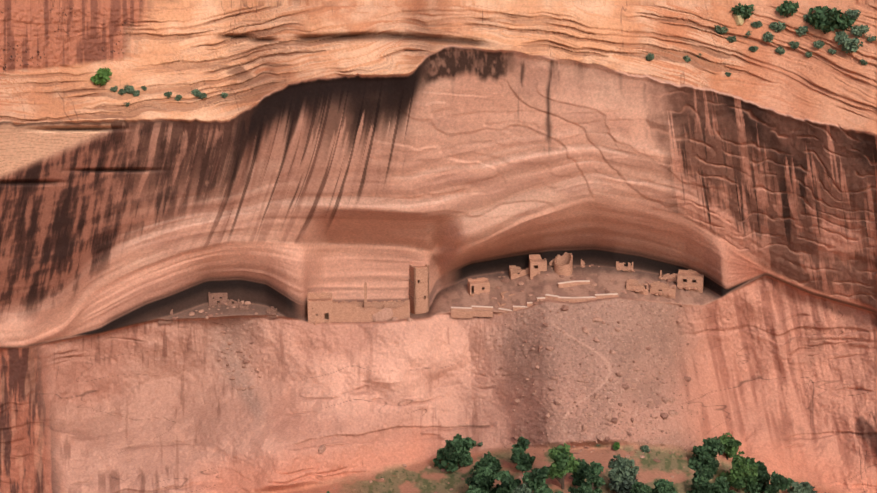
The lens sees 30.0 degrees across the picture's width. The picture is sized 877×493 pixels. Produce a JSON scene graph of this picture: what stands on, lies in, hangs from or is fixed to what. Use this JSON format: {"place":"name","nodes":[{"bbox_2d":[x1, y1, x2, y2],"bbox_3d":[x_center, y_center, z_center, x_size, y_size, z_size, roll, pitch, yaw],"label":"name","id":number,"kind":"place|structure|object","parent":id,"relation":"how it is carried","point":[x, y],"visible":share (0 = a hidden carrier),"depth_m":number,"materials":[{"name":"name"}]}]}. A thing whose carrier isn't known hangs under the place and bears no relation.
{"place":"outdoors","nodes":[
{"label":"outdoors","id":0,"kind":"place"},
{"bbox_2d":[0,0,876,492],"bbox_3d":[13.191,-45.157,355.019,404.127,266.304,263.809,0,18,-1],"label":"cliff terrain","id":1,"kind":"structure","parent":0,"point":[340,150],"depth_m":406.00,"materials":[{"name":"stone"}]},
{"bbox_2d":[90,67,111,86],"bbox_3d":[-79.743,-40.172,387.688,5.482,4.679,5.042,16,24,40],"label":"shrub","id":2,"kind":"object","parent":1,"relation":"on","point":[101,77],"visible":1,"depth_m":386.49,"materials":[{"name":"green plant"}]},
{"bbox_2d":[110,86,117,91],"bbox_3d":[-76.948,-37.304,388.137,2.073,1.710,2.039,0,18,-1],"label":"shrub","id":3,"kind":"object","parent":1,"relation":"on","point":[114,88],"visible":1,"depth_m":387.65,"materials":[{"name":"green plant"}]},
{"bbox_2d":[118,88,125,94],"bbox_3d":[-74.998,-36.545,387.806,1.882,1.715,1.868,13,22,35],"label":"shrub","id":4,"kind":"object","parent":1,"relation":"on","point":[121,91],"visible":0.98,"depth_m":387.47,"materials":[{"name":"green plant"}]},
{"bbox_2d":[124,84,133,93],"bbox_3d":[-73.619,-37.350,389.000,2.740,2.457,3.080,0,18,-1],"label":"shrub","id":5,"kind":"object","parent":1,"relation":"on","point":[129,89],"visible":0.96,"depth_m":388.48,"materials":[{"name":"green plant"}]},
{"bbox_2d":[131,89,139,96],"bbox_3d":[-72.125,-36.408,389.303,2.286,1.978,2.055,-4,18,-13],"label":"shrub","id":6,"kind":"object","parent":1,"relation":"on","point":[135,93],"visible":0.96,"depth_m":389.07,"materials":[{"name":"green plant"}]},
{"bbox_2d":[164,91,171,98],"bbox_3d":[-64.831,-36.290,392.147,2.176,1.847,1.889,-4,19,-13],"label":"shrub","id":7,"kind":"object","parent":1,"relation":"on","point":[168,94],"visible":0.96,"depth_m":391.68,"materials":[{"name":"green plant"}]},
{"bbox_2d":[174,95,181,100],"bbox_3d":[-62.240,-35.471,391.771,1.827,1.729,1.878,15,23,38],"label":"shrub","id":8,"kind":"object","parent":1,"relation":"on","point":[177,97],"visible":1,"depth_m":391.39,"materials":[{"name":"green plant"}]},
{"bbox_2d":[191,89,200,96],"bbox_3d":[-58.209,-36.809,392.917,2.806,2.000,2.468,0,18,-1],"label":"shrub","id":9,"kind":"object","parent":1,"relation":"on","point":[195,92],"visible":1,"depth_m":392.40,"materials":[{"name":"green plant"}]},
{"bbox_2d":[198,93,206,99],"bbox_3d":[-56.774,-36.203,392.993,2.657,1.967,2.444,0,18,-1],"label":"shrub","id":10,"kind":"object","parent":1,"relation":"on","point":[202,96],"visible":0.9,"depth_m":392.41,"materials":[{"name":"green plant"}]},
{"bbox_2d":[158,292,276,323],"bbox_3d":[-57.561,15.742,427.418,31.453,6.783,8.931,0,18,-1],"label":"ruins","id":11,"kind":"object","parent":1,"relation":"on","point":[224,299],"visible":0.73,"depth_m":427.96,"materials":[{"name":"brown stone"}]},
{"bbox_2d":[318,445,325,452],"bbox_3d":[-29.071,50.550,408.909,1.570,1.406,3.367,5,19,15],"label":"boulder","id":12,"kind":"object","parent":1,"relation":"on","point":[321,449],"visible":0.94,"depth_m":408.10,"materials":[{"name":"stone"}]},
{"bbox_2d":[307,282,409,324],"bbox_3d":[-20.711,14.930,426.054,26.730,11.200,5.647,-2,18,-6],"label":"building","id":13,"kind":"structure","parent":1,"relation":"on","point":[323,307],"depth_m":425.05,"materials":[{"name":"brown stone"}]},
{"bbox_2d":[372,308,393,321],"bbox_3d":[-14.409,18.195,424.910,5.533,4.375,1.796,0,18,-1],"label":"fallen slab","id":14,"kind":"structure","parent":1,"relation":"on","point":[385,314],"depth_m":424.56,"materials":[{"name":"stone"}]},
{"bbox_2d":[409,264,428,314],"bbox_3d":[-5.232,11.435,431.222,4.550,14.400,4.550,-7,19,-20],"label":"tower house","id":15,"kind":"structure","parent":1,"relation":"on","point":[419,288],"depth_m":429.61,"materials":[{"name":"brown stone"}]},
{"bbox_2d":[433,448,444,469],"bbox_3d":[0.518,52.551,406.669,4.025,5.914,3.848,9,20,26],"label":"tree","id":16,"kind":"object","parent":1,"relation":"on","point":[438,460],"visible":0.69,"depth_m":405.69,"materials":[{"name":"green plant"}]},
{"bbox_2d":[172,264,733,492],"bbox_3d":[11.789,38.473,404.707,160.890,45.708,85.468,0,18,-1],"label":"talus rubble","id":17,"kind":"object","parent":1,"relation":"on","point":[664,416],"visible":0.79,"depth_m":407.65,"materials":[{"name":"stone"}]},
{"bbox_2d":[441,433,476,471],"bbox_3d":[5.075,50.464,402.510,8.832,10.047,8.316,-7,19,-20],"label":"tree","id":18,"kind":"object","parent":1,"relation":"on","point":[457,453],"visible":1,"depth_m":400.86,"materials":[{"name":"green plant"}]},
{"bbox_2d":[465,467,500,492],"bbox_3d":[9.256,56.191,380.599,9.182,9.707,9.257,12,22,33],"label":"tree","id":19,"kind":"object","parent":1,"relation":"on","point":[482,480],"visible":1,"depth_m":379.60,"materials":[{"name":"green plant"}]},
{"bbox_2d":[473,451,502,474],"bbox_3d":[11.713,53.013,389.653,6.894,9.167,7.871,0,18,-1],"label":"tree","id":20,"kind":"object","parent":1,"relation":"on","point":[491,462],"visible":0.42,"depth_m":387.05,"materials":[{"name":"green plant"}]},
{"bbox_2d":[494,470,520,492],"bbox_3d":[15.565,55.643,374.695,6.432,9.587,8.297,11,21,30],"label":"tree","id":21,"kind":"object","parent":1,"relation":"on","point":[509,483],"visible":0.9,"depth_m":372.54,"materials":[{"name":"green plant"}]},
{"bbox_2d":[512,483,531,492],"bbox_3d":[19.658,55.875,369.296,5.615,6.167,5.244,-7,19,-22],"label":"tree","id":22,"kind":"object","parent":1,"relation":"on","point":[523,488],"visible":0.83,"depth_m":367.96,"materials":[{"name":"green plant"}]},
{"bbox_2d":[510,436,535,471],"bbox_3d":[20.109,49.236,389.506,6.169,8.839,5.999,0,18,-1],"label":"tree","id":23,"kind":"object","parent":1,"relation":"on","point":[521,458],"visible":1,"depth_m":387.98,"materials":[{"name":"green plant"}]},
{"bbox_2d":[451,280,617,317],"bbox_3d":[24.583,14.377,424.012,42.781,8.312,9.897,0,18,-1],"label":"retaining wall","id":24,"kind":"structure","parent":1,"relation":"on","point":[461,312],"depth_m":423.38,"materials":[{"name":"brown stone"}]},
{"bbox_2d":[521,465,552,492],"bbox_3d":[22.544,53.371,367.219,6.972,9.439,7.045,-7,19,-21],"label":"tree","id":25,"kind":"object","parent":1,"relation":"on","point":[534,479],"visible":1,"depth_m":366.32,"materials":[{"name":"green plant"}]},
{"bbox_2d":[546,443,579,488],"bbox_3d":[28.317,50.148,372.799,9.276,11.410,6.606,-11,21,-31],"label":"tree","id":26,"kind":"object","parent":1,"relation":"on","point":[565,462],"visible":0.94,"depth_m":371.51,"materials":[{"name":"green plant"}]},
{"bbox_2d":[571,458,589,485],"bbox_3d":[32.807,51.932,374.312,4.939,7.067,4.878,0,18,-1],"label":"tree","id":27,"kind":"object","parent":1,"relation":"on","point":[579,476],"visible":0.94,"depth_m":373.66,"materials":[{"name":"green plant"}]},
{"bbox_2d":[567,485,598,492],"bbox_3d":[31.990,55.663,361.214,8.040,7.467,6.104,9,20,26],"label":"tree","id":28,"kind":"object","parent":1,"relation":"on","point":[582,489],"visible":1,"depth_m":359.56,"materials":[{"name":"green plant"}]},
{"bbox_2d":[582,424,587,430],"bbox_3d":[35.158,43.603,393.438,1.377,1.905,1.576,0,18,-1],"label":"boulder","id":29,"kind":"object","parent":1,"relation":"on","point":[584,427],"visible":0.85,"depth_m":392.88,"materials":[{"name":"stone"}]},
{"bbox_2d":[468,252,703,307],"bbox_3d":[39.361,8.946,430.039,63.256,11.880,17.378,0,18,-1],"label":"cliff dwelling ruins","id":30,"kind":"object","parent":1,"relation":"on","point":[691,280],"visible":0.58,"depth_m":430.71,"materials":[{"name":"brown stone"}]},
{"bbox_2d":[581,461,605,492],"bbox_3d":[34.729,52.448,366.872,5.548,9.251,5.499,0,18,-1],"label":"tree","id":31,"kind":"object","parent":1,"relation":"on","point":[595,481],"visible":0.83,"depth_m":365.64,"materials":[{"name":"green plant"}]},
{"bbox_2d":[592,317,601,321],"bbox_3d":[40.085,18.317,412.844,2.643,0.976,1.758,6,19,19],"label":"boulder","id":32,"kind":"object","parent":1,"relation":"on","point":[597,319],"visible":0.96,"depth_m":412.25,"materials":[{"name":"stone"}]},
{"bbox_2d":[605,413,611,420],"bbox_3d":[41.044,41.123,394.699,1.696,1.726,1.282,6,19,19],"label":"boulder","id":33,"kind":"object","parent":1,"relation":"on","point":[608,416],"visible":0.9,"depth_m":394.31,"materials":[{"name":"stone"}]},
{"bbox_2d":[613,442,619,449],"bbox_3d":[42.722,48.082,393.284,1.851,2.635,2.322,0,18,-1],"label":"shrub","id":34,"kind":"object","parent":1,"relation":"on","point":[616,445],"visible":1,"depth_m":392.65,"materials":[{"name":"green plant"}]},
{"bbox_2d":[608,454,638,492],"bbox_3d":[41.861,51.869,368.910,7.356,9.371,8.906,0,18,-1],"label":"tree","id":35,"kind":"object","parent":1,"relation":"on","point":[623,472],"visible":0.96,"depth_m":367.39,"materials":[{"name":"green plant"}]},
{"bbox_2d":[630,481,651,492],"bbox_3d":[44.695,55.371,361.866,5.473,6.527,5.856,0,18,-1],"label":"tree","id":36,"kind":"object","parent":1,"relation":"on","point":[640,487],"visible":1,"depth_m":361.49,"materials":[{"name":"green plant"}]},
{"bbox_2d":[640,445,649,452],"bbox_3d":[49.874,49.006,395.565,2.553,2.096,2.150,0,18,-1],"label":"shrub","id":37,"kind":"object","parent":1,"relation":"on","point":[645,449],"visible":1,"depth_m":395.17,"materials":[{"name":"green plant"}]},
{"bbox_2d":[646,53,653,60],"bbox_3d":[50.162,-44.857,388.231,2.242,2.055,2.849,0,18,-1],"label":"shrub","id":38,"kind":"object","parent":1,"relation":"on","point":[650,57],"visible":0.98,"depth_m":387.56,"materials":[{"name":"green plant"}]},
{"bbox_2d":[649,479,677,492],"bbox_3d":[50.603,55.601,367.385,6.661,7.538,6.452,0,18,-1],"label":"tree","id":39,"kind":"object","parent":1,"relation":"on","point":[663,486],"visible":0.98,"depth_m":366.04,"materials":[{"name":"green plant"}]},
{"bbox_2d":[683,55,690,62],"bbox_3d":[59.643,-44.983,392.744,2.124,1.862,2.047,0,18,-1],"label":"shrub","id":40,"kind":"object","parent":1,"relation":"on","point":[687,59],"visible":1,"depth_m":392.52,"materials":[{"name":"green plant"}]},
{"bbox_2d":[686,469,719,492],"bbox_3d":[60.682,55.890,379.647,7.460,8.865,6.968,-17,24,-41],"label":"tree","id":41,"kind":"object","parent":1,"relation":"on","point":[701,479],"visible":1,"depth_m":378.83,"materials":[{"name":"green plant"}]},
{"bbox_2d":[688,436,725,473],"bbox_3d":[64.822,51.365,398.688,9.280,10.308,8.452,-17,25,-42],"label":"tree","id":42,"kind":"object","parent":1,"relation":"on","point":[707,452],"visible":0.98,"depth_m":397.04,"materials":[{"name":"green plant"}]},
{"bbox_2d":[711,476,729,492],"bbox_3d":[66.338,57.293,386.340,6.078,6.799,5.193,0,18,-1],"label":"tree","id":43,"kind":"object","parent":1,"relation":"on","point":[721,483],"visible":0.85,"depth_m":384.94,"materials":[{"name":"green plant"}]},
{"bbox_2d":[714,25,728,33],"bbox_3d":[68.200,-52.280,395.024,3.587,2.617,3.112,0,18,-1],"label":"shrub","id":44,"kind":"object","parent":1,"relation":"on","point":[718,29],"visible":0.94,"depth_m":394.36,"materials":[{"name":"green plant"}]},
{"bbox_2d":[718,432,741,459],"bbox_3d":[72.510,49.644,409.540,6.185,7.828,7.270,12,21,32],"label":"tree","id":45,"kind":"object","parent":1,"relation":"on","point":[732,445],"visible":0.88,"depth_m":407.41,"materials":[{"name":"green plant"}]},
{"bbox_2d":[726,36,736,42],"bbox_3d":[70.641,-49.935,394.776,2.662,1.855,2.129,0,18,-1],"label":"shrub","id":46,"kind":"object","parent":1,"relation":"on","point":[731,39],"visible":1,"depth_m":394.31,"materials":[{"name":"green plant"}]},
{"bbox_2d":[716,451,758,492],"bbox_3d":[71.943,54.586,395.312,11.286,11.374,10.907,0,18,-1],"label":"tree","id":47,"kind":"object","parent":1,"relation":"on","point":[742,472],"visible":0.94,"depth_m":392.67,"materials":[{"name":"green plant"}]},
{"bbox_2d":[733,14,744,25],"bbox_3d":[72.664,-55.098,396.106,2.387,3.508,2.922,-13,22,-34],"label":"boulder","id":48,"kind":"object","parent":1,"relation":"on","point":[739,20],"visible":0.56,"depth_m":395.15,"materials":[{"name":"beige stone"}]},
{"bbox_2d":[731,2,754,19],"bbox_3d":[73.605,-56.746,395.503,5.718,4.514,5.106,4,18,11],"label":"shrub","id":49,"kind":"object","parent":1,"relation":"on","point":[745,10],"visible":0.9,"depth_m":394.66,"materials":[{"name":"green plant"}]},
{"bbox_2d":[749,46,758,52],"bbox_3d":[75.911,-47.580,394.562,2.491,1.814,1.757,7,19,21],"label":"shrub","id":50,"kind":"object","parent":1,"relation":"on","point":[753,48],"visible":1,"depth_m":394.20,"materials":[{"name":"green plant"}]},
{"bbox_2d":[744,461,769,492],"bbox_3d":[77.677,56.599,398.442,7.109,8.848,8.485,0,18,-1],"label":"tree","id":51,"kind":"object","parent":1,"relation":"on","point":[763,477],"visible":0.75,"depth_m":396.88,"materials":[{"name":"green plant"}]},
{"bbox_2d":[751,21,762,28],"bbox_3d":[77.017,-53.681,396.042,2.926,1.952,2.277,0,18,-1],"label":"shrub","id":52,"kind":"object","parent":1,"relation":"on","point":[756,24],"visible":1,"depth_m":395.68,"materials":[{"name":"green plant"}]},
{"bbox_2d":[762,31,774,41],"bbox_3d":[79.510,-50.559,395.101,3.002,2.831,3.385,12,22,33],"label":"shrub","id":53,"kind":"object","parent":1,"relation":"on","point":[766,37],"visible":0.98,"depth_m":394.62,"materials":[{"name":"green plant"}]},
{"bbox_2d":[769,21,786,32],"bbox_3d":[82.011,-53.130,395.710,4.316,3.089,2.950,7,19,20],"label":"shrub","id":54,"kind":"object","parent":1,"relation":"on","point":[777,27],"visible":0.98,"depth_m":394.96,"materials":[{"name":"green plant"}]},
{"bbox_2d":[764,471,792,492],"bbox_3d":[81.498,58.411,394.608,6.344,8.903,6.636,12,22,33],"label":"tree","id":55,"kind":"object","parent":1,"relation":"on","point":[778,482],"visible":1,"depth_m":393.57,"materials":[{"name":"green plant"}]},
{"bbox_2d":[775,46,784,54],"bbox_3d":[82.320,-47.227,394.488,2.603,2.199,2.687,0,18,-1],"label":"shrub","id":56,"kind":"object","parent":1,"relation":"on","point":[780,50],"visible":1,"depth_m":393.75,"materials":[{"name":"green plant"}]},
{"bbox_2d":[776,0,799,16],"bbox_3d":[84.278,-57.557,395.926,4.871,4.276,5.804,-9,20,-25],"label":"shrub","id":57,"kind":"object","parent":1,"relation":"on","point":[786,7],"visible":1,"depth_m":394.70,"materials":[{"name":"green plant"}]},
{"bbox_2d":[789,41,798,49],"bbox_3d":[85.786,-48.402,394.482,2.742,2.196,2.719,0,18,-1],"label":"shrub","id":58,"kind":"object","parent":1,"relation":"on","point":[793,44],"visible":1,"depth_m":393.95,"materials":[{"name":"green plant"}]},
{"bbox_2d":[795,26,807,36],"bbox_3d":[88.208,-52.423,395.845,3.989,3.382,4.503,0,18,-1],"label":"shrub","id":59,"kind":"object","parent":1,"relation":"on","point":[801,31],"visible":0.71,"depth_m":394.57,"materials":[{"name":"green plant"}]},
{"bbox_2d":[787,480,816,492],"bbox_3d":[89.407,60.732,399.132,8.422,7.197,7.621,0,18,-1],"label":"shrub","id":60,"kind":"object","parent":1,"relation":"on","point":[803,487],"visible":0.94,"depth_m":398.69,"materials":[{"name":"green plant"}]},
{"bbox_2d":[803,14,810,21],"bbox_3d":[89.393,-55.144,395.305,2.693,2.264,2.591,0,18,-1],"label":"shrub","id":61,"kind":"object","parent":1,"relation":"on","point":[806,16],"visible":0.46,"depth_m":395.00,"materials":[{"name":"green plant"}]},
{"bbox_2d":[805,52,812,57],"bbox_3d":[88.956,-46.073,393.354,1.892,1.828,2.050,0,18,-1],"label":"shrub","id":62,"kind":"object","parent":1,"relation":"on","point":[808,54],"visible":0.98,"depth_m":392.89,"materials":[{"name":"green plant"}]},
{"bbox_2d":[813,40,824,47],"bbox_3d":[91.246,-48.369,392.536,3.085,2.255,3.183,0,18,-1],"label":"shrub","id":63,"kind":"object","parent":1,"relation":"on","point":[818,44],"visible":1,"depth_m":391.91,"materials":[{"name":"green plant"}]},
{"bbox_2d":[806,5,844,33],"bbox_3d":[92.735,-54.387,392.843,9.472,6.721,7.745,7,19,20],"label":"shrub","id":64,"kind":"object","parent":1,"relation":"on","point":[822,18],"visible":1,"depth_m":391.47,"materials":[{"name":"green plant"}]},
{"bbox_2d":[828,48,836,54],"bbox_3d":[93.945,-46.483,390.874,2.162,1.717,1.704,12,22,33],"label":"shrub","id":65,"kind":"object","parent":1,"relation":"on","point":[831,51],"visible":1,"depth_m":390.75,"materials":[{"name":"green plant"}]},
{"bbox_2d":[834,31,848,41],"bbox_3d":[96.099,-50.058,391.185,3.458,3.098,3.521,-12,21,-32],"label":"shrub","id":66,"kind":"object","parent":1,"relation":"on","point":[838,34],"visible":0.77,"depth_m":390.71,"materials":[{"name":"green plant"}]},
{"bbox_2d":[833,15,855,30],"bbox_3d":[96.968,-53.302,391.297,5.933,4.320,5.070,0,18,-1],"label":"shrub","id":67,"kind":"object","parent":1,"relation":"on","point":[845,22],"visible":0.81,"depth_m":390.10,"materials":[{"name":"green plant"}]},
{"bbox_2d":[837,35,862,53],"bbox_3d":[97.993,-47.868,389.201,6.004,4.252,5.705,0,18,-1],"label":"shrub","id":68,"kind":"object","parent":1,"relation":"on","point":[849,45],"visible":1,"depth_m":388.44,"materials":[{"name":"green plant"}]},
{"bbox_2d":[844,9,860,18],"bbox_3d":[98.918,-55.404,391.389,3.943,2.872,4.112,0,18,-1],"label":"shrub","id":69,"kind":"object","parent":1,"relation":"on","point":[854,14],"visible":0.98,"depth_m":390.74,"materials":[{"name":"green plant"}]},
{"bbox_2d":[850,25,869,36],"bbox_3d":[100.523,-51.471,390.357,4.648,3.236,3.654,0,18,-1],"label":"shrub","id":70,"kind":"object","parent":1,"relation":"on","point":[857,30],"visible":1,"depth_m":389.56,"materials":[{"name":"green plant"}]},
{"bbox_2d":[859,59,867,64],"bbox_3d":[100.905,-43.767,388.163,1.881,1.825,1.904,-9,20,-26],"label":"shrub","id":71,"kind":"object","parent":1,"relation":"on","point":[862,61],"visible":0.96,"depth_m":387.73,"materials":[{"name":"green plant"}]},
{"bbox_2d":[864,34,876,42],"bbox_3d":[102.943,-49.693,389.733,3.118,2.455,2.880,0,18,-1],"label":"shrub","id":72,"kind":"object","parent":1,"relation":"on","point":[872,38],"visible":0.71,"depth_m":389.13,"materials":[{"name":"green plant"}]}
]}

